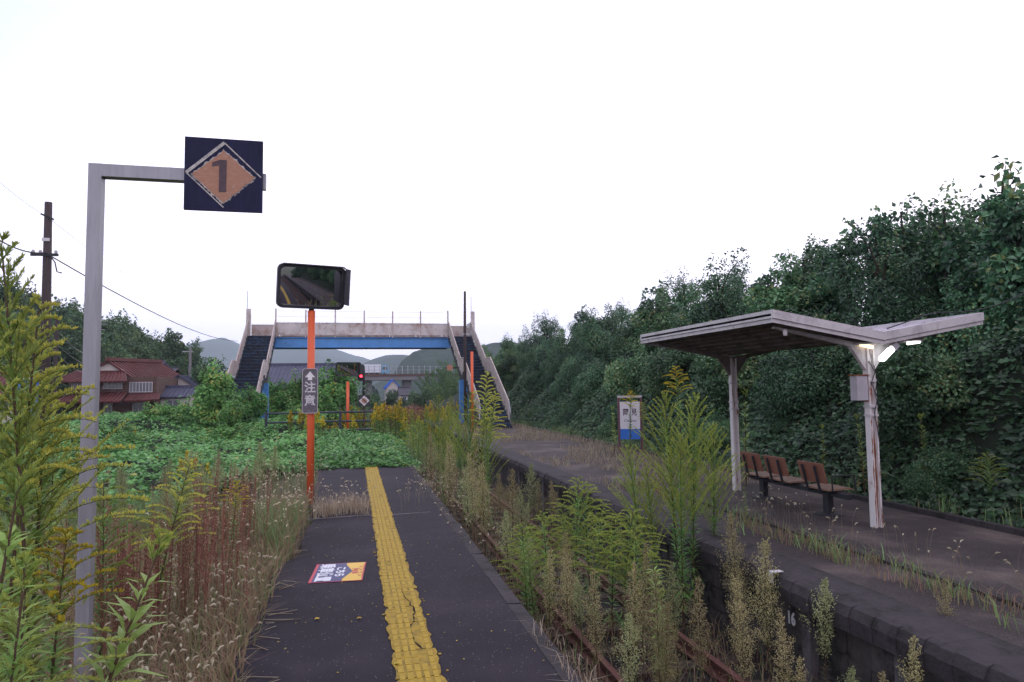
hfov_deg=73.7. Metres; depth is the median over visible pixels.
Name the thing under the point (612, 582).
goldenrod
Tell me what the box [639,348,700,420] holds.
bush
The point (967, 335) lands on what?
bush
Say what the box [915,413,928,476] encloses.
goldenrod
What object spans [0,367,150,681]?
goldenrod
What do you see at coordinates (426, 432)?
goldenrod
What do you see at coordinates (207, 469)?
flowering goldenrod
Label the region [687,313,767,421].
bush
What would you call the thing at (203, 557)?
dock
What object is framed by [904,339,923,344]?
tube light
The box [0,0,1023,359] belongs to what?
sky
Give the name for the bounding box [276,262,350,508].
platform mirror
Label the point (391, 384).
tiled house
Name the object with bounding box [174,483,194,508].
flowering goldenrod
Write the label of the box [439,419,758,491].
platform grass
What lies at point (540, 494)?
horseweed
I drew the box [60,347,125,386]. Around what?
bamboo
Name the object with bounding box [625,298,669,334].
bush
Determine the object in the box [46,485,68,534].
horseweed
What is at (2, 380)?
tiled house
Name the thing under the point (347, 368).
platform mirror
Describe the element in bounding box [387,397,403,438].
flowering goldenrod
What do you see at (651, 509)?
goldenrod
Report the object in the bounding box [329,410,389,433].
field grass
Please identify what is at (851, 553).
kerb grass
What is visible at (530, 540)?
horseweed
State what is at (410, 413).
red brush
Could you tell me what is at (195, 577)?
dock
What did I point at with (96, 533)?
verge grass
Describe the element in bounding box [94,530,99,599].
dock
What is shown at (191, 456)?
horseweed
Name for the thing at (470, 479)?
horseweed
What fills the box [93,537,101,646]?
dock
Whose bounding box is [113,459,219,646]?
goldenrod
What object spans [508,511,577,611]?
goldenrod
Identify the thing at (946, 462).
bush
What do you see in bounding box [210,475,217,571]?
dock
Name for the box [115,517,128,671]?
dock
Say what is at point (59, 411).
hill
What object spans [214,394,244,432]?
vine mound
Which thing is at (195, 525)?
horseweed
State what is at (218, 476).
horseweed
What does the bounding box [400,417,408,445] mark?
flowering goldenrod
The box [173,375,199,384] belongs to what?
tiled house
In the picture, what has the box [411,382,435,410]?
hill tree
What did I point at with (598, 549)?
goldenrod
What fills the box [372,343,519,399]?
wooded hill
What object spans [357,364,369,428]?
railway signal
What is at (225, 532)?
dock
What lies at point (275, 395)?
vine mound
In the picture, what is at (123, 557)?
dock
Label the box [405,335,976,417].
hillside
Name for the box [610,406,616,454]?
goldenrod
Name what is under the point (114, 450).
vine mound
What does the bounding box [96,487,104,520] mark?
horseweed
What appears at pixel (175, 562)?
dock
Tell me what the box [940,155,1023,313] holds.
skyline tree
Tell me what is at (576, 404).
bush
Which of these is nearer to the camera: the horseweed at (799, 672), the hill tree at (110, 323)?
the horseweed at (799, 672)
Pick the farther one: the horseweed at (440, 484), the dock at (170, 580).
the horseweed at (440, 484)
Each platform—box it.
[233,464,583,681]
[423,419,1023,681]
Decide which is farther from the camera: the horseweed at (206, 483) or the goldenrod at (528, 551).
the horseweed at (206, 483)
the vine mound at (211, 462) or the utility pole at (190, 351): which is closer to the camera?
the vine mound at (211, 462)
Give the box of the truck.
[364,364,388,373]
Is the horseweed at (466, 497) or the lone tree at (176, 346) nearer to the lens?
the horseweed at (466, 497)
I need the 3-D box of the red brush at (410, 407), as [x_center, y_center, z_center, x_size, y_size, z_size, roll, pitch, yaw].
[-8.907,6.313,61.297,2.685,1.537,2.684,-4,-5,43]
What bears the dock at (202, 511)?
on the verge
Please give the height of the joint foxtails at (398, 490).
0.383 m
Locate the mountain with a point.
(215, 348)
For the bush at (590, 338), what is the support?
on the hillside
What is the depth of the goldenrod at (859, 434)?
12.07 m
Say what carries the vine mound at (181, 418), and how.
on the verge
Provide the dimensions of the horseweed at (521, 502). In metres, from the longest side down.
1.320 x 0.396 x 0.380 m
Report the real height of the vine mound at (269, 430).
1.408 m
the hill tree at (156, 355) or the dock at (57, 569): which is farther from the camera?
the hill tree at (156, 355)
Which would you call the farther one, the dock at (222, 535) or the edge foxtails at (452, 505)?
the edge foxtails at (452, 505)
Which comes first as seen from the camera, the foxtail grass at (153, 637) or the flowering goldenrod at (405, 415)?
the foxtail grass at (153, 637)
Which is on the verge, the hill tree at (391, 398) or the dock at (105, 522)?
the dock at (105, 522)
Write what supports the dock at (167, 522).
on the verge
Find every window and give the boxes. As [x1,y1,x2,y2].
[71,383,81,388]
[102,382,122,388]
[103,403,112,413]
[129,382,152,391]
[132,402,144,412]
[165,400,180,407]
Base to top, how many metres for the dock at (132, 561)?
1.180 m
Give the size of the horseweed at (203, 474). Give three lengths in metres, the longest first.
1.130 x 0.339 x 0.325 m
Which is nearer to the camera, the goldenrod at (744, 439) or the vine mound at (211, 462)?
the goldenrod at (744, 439)
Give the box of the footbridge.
[215,291,511,428]
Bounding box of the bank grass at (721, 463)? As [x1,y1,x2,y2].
[510,412,1021,525]
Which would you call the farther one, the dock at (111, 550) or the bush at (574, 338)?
the bush at (574, 338)
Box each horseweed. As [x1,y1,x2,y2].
[26,495,41,544]
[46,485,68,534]
[48,493,64,562]
[67,473,78,522]
[69,476,78,520]
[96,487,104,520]
[112,497,124,532]
[113,466,132,507]
[115,464,136,521]
[153,465,174,535]
[155,486,173,527]
[165,458,177,502]
[171,480,189,515]
[179,449,198,503]
[179,479,192,511]
[186,467,203,503]
[187,499,195,553]
[189,462,212,503]
[190,504,206,554]
[197,470,211,499]
[207,465,222,491]
[208,458,226,515]
[210,448,228,498]
[226,462,242,492]
[229,497,241,536]
[238,467,250,507]
[248,456,262,492]
[251,442,271,492]
[251,464,266,506]
[265,445,278,492]
[419,431,436,488]
[434,437,449,490]
[437,441,463,511]
[452,467,480,536]
[460,452,480,541]
[464,427,478,494]
[469,461,495,555]
[492,473,505,522]
[493,509,520,590]
[498,468,521,558]
[509,488,531,565]
[512,538,536,613]
[521,463,540,536]
[522,502,531,534]
[533,481,545,521]
[538,548,560,641]
[546,481,557,535]
[554,549,582,659]
[556,532,579,620]
[568,575,588,650]
[580,569,611,681]
[609,611,647,681]
[623,561,647,673]
[630,542,659,665]
[637,571,678,681]
[643,600,681,681]
[651,562,685,680]
[684,576,717,681]
[715,511,755,656]
[723,573,762,681]
[738,537,789,677]
[769,613,797,681]
[785,656,808,681]
[799,577,836,681]
[837,666,858,681]
[878,671,888,681]
[897,635,923,681]
[934,577,955,615]
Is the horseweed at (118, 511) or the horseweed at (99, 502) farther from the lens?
the horseweed at (99, 502)
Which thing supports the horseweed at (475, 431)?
on the trackbed
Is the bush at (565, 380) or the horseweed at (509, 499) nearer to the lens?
the horseweed at (509, 499)
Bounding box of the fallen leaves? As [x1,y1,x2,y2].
[278,491,542,672]
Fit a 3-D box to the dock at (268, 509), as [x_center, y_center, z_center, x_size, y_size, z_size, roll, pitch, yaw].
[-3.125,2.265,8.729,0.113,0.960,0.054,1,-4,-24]
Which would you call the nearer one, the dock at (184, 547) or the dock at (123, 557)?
the dock at (123, 557)
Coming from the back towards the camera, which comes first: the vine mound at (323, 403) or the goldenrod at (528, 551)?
the vine mound at (323, 403)
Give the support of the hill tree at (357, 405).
on the far ground
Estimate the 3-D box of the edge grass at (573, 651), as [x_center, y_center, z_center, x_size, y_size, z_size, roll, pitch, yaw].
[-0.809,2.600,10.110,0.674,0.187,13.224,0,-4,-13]
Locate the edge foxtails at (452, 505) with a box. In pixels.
[409,459,501,555]
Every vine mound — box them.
[37,429,79,454]
[38,442,100,482]
[71,425,104,434]
[98,439,137,458]
[105,420,138,435]
[109,428,143,446]
[130,401,170,421]
[155,400,175,416]
[165,451,186,464]
[168,407,194,424]
[174,395,199,421]
[179,418,201,430]
[189,358,241,425]
[198,424,217,430]
[203,454,229,471]
[210,421,246,441]
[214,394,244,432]
[236,382,268,427]
[240,422,272,440]
[267,377,287,418]
[275,399,300,426]
[277,368,301,410]
[301,386,338,427]
[318,359,361,424]
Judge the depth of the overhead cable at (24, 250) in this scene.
28.52 m
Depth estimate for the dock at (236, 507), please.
8.37 m
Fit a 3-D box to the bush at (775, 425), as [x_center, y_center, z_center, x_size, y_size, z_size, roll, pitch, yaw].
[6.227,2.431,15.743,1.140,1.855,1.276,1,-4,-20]
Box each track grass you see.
[369,413,477,472]
[421,465,820,681]
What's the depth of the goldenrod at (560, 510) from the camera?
9.45 m
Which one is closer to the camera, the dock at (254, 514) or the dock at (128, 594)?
the dock at (128, 594)
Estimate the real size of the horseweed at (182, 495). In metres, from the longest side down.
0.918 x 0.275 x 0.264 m
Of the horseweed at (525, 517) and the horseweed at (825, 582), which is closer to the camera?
the horseweed at (825, 582)
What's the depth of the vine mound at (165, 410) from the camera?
33.55 m
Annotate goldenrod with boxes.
[0,231,88,681]
[0,292,113,681]
[0,305,50,681]
[0,314,128,679]
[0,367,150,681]
[0,464,42,681]
[0,550,60,680]
[0,571,53,681]
[0,577,139,681]
[1,526,123,681]
[30,399,79,681]
[42,478,178,671]
[71,527,175,681]
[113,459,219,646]
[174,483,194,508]
[176,450,200,473]
[195,463,211,478]
[218,480,251,569]
[287,411,306,437]
[303,411,325,439]
[333,422,346,428]
[338,410,345,428]
[349,406,359,431]
[349,419,358,431]
[351,415,356,434]
[356,410,367,431]
[370,402,387,434]
[373,402,388,434]
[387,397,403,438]
[393,402,408,438]
[393,420,433,465]
[397,409,424,457]
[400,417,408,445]
[410,409,439,481]
[420,395,453,496]
[423,425,457,506]
[425,425,437,450]
[430,411,439,421]
[434,405,462,499]
[437,411,474,505]
[440,406,450,435]
[444,396,459,482]
[446,391,499,520]
[452,402,458,417]
[462,371,502,521]
[465,419,508,532]
[473,391,509,523]
[490,522,560,620]
[500,524,553,611]
[507,547,566,628]
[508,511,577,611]
[534,502,596,593]
[537,476,622,617]
[547,481,627,608]
[559,507,640,630]
[569,513,651,639]
[587,505,674,643]
[590,524,668,654]
[596,444,667,607]
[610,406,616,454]
[617,390,712,617]
[621,390,640,450]
[621,466,681,612]
[635,432,717,631]
[637,402,649,454]
[644,392,742,622]
[645,551,678,679]
[649,587,674,680]
[662,366,692,466]
[685,423,747,535]
[739,389,755,485]
[742,486,748,524]
[816,424,830,478]
[852,413,867,492]
[913,457,940,493]
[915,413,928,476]
[967,452,1005,494]
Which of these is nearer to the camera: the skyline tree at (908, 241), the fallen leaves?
the fallen leaves
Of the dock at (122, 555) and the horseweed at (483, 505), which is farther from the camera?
the horseweed at (483, 505)
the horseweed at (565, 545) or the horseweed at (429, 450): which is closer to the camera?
the horseweed at (565, 545)
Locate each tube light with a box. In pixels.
[855,343,877,348]
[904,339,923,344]
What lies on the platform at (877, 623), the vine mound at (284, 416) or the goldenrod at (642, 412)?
the goldenrod at (642, 412)
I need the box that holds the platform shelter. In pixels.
[640,309,983,527]
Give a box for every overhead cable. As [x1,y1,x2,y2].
[1,241,44,253]
[45,252,232,340]
[53,221,171,297]
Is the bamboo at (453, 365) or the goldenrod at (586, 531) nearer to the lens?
the goldenrod at (586, 531)
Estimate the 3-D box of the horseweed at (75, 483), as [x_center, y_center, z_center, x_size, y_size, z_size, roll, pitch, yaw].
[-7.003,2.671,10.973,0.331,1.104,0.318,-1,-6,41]
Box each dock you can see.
[31,485,48,645]
[50,496,70,661]
[52,520,61,645]
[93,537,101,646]
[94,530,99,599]
[95,470,111,621]
[96,523,110,680]
[96,544,102,642]
[104,506,118,647]
[104,516,118,621]
[109,518,126,657]
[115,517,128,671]
[116,511,121,579]
[121,525,126,594]
[125,525,142,651]
[126,504,136,588]
[128,505,138,608]
[129,525,136,635]
[130,543,141,650]
[135,549,143,662]
[140,519,154,651]
[141,549,147,624]
[146,551,156,661]
[147,528,159,645]
[149,486,159,571]
[152,544,159,663]
[155,544,161,653]
[156,520,166,641]
[157,541,172,665]
[162,527,167,614]
[164,474,173,586]
[166,524,175,647]
[171,538,178,592]
[175,482,190,624]
[175,535,180,611]
[178,505,188,592]
[179,518,187,619]
[183,504,195,622]
[189,495,194,552]
[192,452,201,573]
[192,491,208,633]
[193,518,199,629]
[196,490,205,602]
[198,533,204,593]
[200,483,208,550]
[201,490,208,560]
[202,486,216,631]
[208,455,219,559]
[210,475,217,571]
[211,489,219,597]
[217,474,226,542]
[219,476,233,606]
[221,545,225,634]
[224,460,232,545]
[225,507,235,592]
[225,510,228,553]
[230,464,235,530]
[233,469,240,557]
[234,488,243,591]
[241,461,249,545]
[241,483,247,568]
[244,537,248,616]
[246,477,255,559]
[247,484,251,549]
[249,478,252,537]
[252,473,256,545]
[264,481,271,544]
[266,471,269,532]
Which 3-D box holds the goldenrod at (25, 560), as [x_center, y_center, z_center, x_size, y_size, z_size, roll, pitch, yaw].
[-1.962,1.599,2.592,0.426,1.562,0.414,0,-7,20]
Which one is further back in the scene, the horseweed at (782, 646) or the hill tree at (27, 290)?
the hill tree at (27, 290)
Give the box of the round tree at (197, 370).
[189,353,233,384]
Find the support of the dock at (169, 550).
on the verge
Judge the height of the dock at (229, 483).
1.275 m
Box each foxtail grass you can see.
[0,536,288,681]
[146,454,327,571]
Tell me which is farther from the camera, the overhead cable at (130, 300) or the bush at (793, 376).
the overhead cable at (130, 300)
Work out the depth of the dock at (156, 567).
5.27 m
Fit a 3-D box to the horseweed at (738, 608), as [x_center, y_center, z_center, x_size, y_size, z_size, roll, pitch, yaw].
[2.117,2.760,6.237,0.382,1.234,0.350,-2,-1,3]
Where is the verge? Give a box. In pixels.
[2,424,338,681]
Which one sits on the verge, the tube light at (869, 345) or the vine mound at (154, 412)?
the vine mound at (154, 412)
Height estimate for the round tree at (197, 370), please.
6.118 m
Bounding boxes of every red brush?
[388,408,423,425]
[407,403,424,416]
[408,406,429,419]
[419,406,451,422]
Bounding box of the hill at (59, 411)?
[57,321,151,415]
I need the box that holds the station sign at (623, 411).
[617,395,642,451]
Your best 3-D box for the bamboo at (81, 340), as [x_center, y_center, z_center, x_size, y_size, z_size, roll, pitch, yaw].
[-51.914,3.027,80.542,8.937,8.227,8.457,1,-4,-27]
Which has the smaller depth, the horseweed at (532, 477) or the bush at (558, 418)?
the horseweed at (532, 477)
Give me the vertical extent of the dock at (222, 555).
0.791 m
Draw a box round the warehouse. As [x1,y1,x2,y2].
[267,363,340,409]
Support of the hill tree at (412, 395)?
on the ground
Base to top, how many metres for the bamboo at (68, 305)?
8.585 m
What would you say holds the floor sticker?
on the platform at (428, 592)
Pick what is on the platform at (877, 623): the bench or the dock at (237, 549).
the bench
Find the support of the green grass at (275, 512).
on the verge
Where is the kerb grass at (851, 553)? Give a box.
[618,477,1023,624]
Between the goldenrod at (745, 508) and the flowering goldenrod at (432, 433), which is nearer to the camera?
the goldenrod at (745, 508)
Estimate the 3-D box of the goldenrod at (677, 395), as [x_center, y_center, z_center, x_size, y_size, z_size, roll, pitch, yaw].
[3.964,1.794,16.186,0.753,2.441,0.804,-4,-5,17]
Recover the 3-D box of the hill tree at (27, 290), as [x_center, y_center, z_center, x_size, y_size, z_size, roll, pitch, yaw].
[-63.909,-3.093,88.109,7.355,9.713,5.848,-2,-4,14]
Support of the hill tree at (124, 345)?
on the hill at (59, 411)
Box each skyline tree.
[574,304,594,354]
[632,279,689,337]
[796,240,839,302]
[805,217,873,350]
[849,204,904,295]
[879,201,951,294]
[902,198,984,354]
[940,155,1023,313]
[973,161,1023,322]
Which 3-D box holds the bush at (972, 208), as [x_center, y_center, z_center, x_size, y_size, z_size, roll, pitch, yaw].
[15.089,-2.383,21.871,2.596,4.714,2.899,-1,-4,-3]
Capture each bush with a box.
[493,332,521,365]
[495,351,519,393]
[516,324,540,370]
[517,342,542,374]
[522,308,567,353]
[523,338,554,388]
[532,328,564,371]
[535,399,552,417]
[538,322,586,376]
[541,353,568,387]
[549,352,587,407]
[549,396,573,428]
[559,307,616,373]
[562,392,585,425]
[565,319,583,354]
[567,314,581,341]
[571,356,609,403]
[577,302,624,365]
[596,393,624,438]
[601,338,649,409]
[609,317,641,360]
[613,297,635,336]
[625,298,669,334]
[628,284,690,361]
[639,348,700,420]
[663,265,705,312]
[668,247,764,361]
[673,418,704,456]
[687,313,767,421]
[692,402,742,454]
[704,266,757,316]
[722,255,760,311]
[742,249,835,364]
[749,305,856,422]
[754,409,792,450]
[790,246,841,318]
[795,233,857,320]
[820,216,959,358]
[849,313,971,459]
[863,178,994,340]
[880,431,900,465]
[899,433,989,506]
[934,240,1023,358]
[958,193,999,298]
[1007,321,1023,371]
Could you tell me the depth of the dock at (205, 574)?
5.83 m
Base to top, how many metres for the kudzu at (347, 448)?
1.400 m
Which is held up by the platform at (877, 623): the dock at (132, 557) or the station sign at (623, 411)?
the station sign at (623, 411)
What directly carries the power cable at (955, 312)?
attached to the platform shelter
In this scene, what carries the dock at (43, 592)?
on the verge
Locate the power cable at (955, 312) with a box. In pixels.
[887,293,1023,328]
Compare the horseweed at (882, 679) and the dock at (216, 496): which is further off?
the dock at (216, 496)
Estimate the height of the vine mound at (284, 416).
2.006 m
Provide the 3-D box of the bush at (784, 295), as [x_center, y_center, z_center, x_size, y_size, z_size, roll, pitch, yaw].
[7.973,-0.419,19.604,2.579,4.683,2.880,2,-5,-35]
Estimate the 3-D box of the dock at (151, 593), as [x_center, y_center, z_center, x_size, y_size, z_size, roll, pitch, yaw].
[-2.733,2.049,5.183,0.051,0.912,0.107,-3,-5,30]
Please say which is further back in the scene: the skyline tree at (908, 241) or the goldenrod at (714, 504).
the skyline tree at (908, 241)
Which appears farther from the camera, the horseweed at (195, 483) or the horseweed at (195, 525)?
the horseweed at (195, 483)
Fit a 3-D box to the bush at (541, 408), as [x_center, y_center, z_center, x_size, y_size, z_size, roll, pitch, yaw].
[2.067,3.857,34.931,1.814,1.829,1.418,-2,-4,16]
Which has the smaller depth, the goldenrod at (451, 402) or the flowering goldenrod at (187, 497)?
the flowering goldenrod at (187, 497)
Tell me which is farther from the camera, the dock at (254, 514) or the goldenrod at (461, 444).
the goldenrod at (461, 444)
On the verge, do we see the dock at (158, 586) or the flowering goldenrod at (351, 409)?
the dock at (158, 586)
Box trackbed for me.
[421,461,801,681]
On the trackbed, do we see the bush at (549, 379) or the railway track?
the railway track
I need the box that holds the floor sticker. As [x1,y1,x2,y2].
[308,562,365,582]
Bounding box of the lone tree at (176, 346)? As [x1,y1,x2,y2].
[163,327,187,365]
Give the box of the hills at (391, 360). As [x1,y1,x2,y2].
[354,355,408,392]
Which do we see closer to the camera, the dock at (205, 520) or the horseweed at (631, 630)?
the horseweed at (631, 630)
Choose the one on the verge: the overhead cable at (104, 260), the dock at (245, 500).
the dock at (245, 500)
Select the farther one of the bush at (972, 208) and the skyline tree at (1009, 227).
the bush at (972, 208)
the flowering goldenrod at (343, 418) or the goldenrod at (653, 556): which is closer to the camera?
the goldenrod at (653, 556)
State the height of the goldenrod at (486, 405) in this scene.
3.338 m
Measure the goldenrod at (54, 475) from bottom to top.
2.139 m
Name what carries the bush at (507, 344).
on the hillside
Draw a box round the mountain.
[186,338,369,376]
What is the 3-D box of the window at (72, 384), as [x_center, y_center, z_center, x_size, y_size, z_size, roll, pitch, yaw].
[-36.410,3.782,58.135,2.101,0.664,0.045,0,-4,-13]
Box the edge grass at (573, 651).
[416,468,631,681]
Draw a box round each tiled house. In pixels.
[0,371,51,422]
[51,324,179,416]
[160,385,197,408]
[171,367,180,373]
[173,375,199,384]
[383,379,399,401]
[397,387,410,399]
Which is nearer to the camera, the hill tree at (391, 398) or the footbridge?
the footbridge
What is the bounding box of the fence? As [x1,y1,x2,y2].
[265,410,376,432]
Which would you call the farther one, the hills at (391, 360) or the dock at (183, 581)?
the hills at (391, 360)
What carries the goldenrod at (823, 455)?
on the platform at (877, 623)
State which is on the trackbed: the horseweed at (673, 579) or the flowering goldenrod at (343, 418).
the horseweed at (673, 579)
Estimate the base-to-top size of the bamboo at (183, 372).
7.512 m
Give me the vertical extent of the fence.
1.920 m
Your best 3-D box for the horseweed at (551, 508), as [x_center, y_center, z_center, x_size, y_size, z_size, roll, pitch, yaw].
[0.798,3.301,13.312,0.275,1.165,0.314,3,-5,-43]
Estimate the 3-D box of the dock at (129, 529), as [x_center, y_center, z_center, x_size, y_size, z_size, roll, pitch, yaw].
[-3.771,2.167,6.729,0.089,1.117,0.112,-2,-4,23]
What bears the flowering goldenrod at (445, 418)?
on the track grass at (423, 457)
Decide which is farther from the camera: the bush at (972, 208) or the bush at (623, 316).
the bush at (623, 316)
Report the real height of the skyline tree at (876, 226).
3.454 m
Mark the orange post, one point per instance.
(472, 380)
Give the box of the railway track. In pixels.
[420,449,777,681]
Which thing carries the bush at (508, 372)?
on the hillside
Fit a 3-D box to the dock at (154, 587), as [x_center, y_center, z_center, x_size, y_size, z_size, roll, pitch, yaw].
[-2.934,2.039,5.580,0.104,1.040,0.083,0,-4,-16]
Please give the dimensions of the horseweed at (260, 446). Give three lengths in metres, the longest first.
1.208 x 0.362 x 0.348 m
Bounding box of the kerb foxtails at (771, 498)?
[655,472,1023,598]
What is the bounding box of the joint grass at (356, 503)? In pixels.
[306,491,374,517]
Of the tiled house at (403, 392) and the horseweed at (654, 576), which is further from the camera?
the tiled house at (403, 392)
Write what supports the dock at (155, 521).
on the verge
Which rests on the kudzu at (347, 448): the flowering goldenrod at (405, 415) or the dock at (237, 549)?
the flowering goldenrod at (405, 415)
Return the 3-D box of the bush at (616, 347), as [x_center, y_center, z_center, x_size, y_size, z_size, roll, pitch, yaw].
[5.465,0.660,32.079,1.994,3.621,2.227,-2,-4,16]
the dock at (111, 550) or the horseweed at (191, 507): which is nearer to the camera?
the dock at (111, 550)
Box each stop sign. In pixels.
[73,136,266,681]
[359,395,369,428]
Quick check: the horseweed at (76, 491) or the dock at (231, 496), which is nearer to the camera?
the dock at (231, 496)
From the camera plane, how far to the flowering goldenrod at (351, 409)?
39.23 m
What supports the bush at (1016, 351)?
on the hillside
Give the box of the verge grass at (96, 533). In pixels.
[0,441,260,633]
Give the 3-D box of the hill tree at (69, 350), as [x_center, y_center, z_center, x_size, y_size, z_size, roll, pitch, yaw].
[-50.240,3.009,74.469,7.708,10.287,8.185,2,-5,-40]
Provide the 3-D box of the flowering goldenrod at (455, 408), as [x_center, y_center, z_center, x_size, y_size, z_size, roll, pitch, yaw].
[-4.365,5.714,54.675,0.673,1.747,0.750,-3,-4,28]
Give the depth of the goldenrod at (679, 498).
8.32 m
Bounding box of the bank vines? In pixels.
[504,316,1023,528]
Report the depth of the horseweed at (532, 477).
13.31 m
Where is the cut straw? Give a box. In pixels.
[238,548,308,681]
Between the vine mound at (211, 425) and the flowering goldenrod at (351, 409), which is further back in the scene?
the flowering goldenrod at (351, 409)
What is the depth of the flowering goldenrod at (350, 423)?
34.28 m
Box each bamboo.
[56,298,78,312]
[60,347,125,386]
[63,330,114,391]
[146,336,202,366]
[176,358,188,374]
[179,367,188,375]
[415,369,453,391]
[425,374,459,414]
[432,359,458,389]
[452,347,502,371]
[481,339,524,361]
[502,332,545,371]
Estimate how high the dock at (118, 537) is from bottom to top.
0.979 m
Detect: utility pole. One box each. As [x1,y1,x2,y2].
[30,201,61,425]
[51,320,64,414]
[182,347,192,375]
[459,291,471,422]
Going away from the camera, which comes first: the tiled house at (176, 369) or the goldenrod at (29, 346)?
the goldenrod at (29, 346)
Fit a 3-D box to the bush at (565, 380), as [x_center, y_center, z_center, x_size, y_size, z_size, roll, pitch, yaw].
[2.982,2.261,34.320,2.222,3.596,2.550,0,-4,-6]
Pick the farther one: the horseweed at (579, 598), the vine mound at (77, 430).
the vine mound at (77, 430)
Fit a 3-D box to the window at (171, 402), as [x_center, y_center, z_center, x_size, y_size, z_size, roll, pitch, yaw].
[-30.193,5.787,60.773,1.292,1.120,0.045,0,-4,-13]
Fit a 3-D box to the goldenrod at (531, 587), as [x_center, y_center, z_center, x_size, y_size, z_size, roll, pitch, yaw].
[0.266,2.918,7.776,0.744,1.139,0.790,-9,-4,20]
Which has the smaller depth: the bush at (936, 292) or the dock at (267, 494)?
the dock at (267, 494)
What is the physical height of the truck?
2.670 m
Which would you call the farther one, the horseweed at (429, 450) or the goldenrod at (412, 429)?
the goldenrod at (412, 429)
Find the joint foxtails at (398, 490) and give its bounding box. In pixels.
[309,475,425,515]
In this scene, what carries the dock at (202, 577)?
on the verge
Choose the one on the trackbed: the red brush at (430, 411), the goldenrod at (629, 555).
the goldenrod at (629, 555)
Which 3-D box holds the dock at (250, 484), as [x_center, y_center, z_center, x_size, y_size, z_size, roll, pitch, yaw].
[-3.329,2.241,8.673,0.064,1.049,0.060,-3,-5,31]
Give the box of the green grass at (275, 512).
[0,464,318,562]
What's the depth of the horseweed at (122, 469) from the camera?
11.29 m
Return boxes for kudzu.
[0,405,331,524]
[251,427,423,476]
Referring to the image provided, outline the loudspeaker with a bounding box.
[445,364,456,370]
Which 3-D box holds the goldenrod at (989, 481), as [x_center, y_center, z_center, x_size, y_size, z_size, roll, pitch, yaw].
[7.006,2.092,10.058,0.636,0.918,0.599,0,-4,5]
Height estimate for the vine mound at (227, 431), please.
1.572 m
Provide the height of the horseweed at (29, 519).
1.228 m
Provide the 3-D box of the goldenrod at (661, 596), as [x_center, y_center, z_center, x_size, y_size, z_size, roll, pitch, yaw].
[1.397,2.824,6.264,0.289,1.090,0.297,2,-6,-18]
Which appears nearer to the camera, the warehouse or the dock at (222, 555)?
the dock at (222, 555)
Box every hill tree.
[0,272,39,318]
[0,302,39,371]
[7,308,52,351]
[14,281,40,312]
[29,324,82,391]
[39,294,82,344]
[63,297,110,338]
[100,331,136,376]
[101,308,149,348]
[103,321,153,358]
[116,314,150,347]
[122,335,152,358]
[141,327,164,349]
[141,338,163,359]
[160,333,173,345]
[162,352,193,375]
[175,340,205,373]
[341,392,366,408]
[352,402,371,413]
[368,390,383,409]
[383,389,398,408]
[391,395,408,409]
[406,389,419,405]
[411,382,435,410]
[413,393,432,410]
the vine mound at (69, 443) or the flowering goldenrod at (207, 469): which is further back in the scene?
the vine mound at (69, 443)
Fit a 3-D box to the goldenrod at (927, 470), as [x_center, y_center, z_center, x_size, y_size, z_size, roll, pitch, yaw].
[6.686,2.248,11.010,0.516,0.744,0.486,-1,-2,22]
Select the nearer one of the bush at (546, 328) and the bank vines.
the bank vines
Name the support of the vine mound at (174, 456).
on the verge
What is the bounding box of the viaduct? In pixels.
[350,365,458,394]
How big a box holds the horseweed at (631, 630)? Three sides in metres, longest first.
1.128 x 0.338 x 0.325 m
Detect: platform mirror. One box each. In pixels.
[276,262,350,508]
[335,362,360,428]
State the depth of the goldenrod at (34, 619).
2.85 m
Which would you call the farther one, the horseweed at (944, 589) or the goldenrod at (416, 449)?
the goldenrod at (416, 449)
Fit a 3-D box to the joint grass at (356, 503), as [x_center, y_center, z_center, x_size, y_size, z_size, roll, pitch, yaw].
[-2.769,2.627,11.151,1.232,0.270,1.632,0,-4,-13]
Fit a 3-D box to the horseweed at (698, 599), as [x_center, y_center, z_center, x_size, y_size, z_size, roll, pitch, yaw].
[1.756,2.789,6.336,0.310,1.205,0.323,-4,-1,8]
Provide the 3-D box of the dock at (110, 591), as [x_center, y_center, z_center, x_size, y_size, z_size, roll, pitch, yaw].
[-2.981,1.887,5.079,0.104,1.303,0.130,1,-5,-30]
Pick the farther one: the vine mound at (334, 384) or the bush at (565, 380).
the vine mound at (334, 384)
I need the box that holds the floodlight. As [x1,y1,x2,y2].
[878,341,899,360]
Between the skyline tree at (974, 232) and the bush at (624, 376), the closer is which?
the skyline tree at (974, 232)
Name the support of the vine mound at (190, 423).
on the verge
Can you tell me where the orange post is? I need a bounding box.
[470,352,473,432]
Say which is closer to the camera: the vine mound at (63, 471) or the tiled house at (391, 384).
the vine mound at (63, 471)
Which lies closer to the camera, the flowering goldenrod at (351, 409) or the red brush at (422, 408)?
the flowering goldenrod at (351, 409)
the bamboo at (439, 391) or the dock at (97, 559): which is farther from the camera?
the bamboo at (439, 391)
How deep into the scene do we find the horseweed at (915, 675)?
5.17 m
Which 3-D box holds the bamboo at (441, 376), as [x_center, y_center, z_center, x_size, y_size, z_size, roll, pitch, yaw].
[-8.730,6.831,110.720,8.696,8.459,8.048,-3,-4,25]
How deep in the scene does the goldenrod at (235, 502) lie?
7.88 m
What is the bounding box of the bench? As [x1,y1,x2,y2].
[740,451,856,516]
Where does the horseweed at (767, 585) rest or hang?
on the trackbed

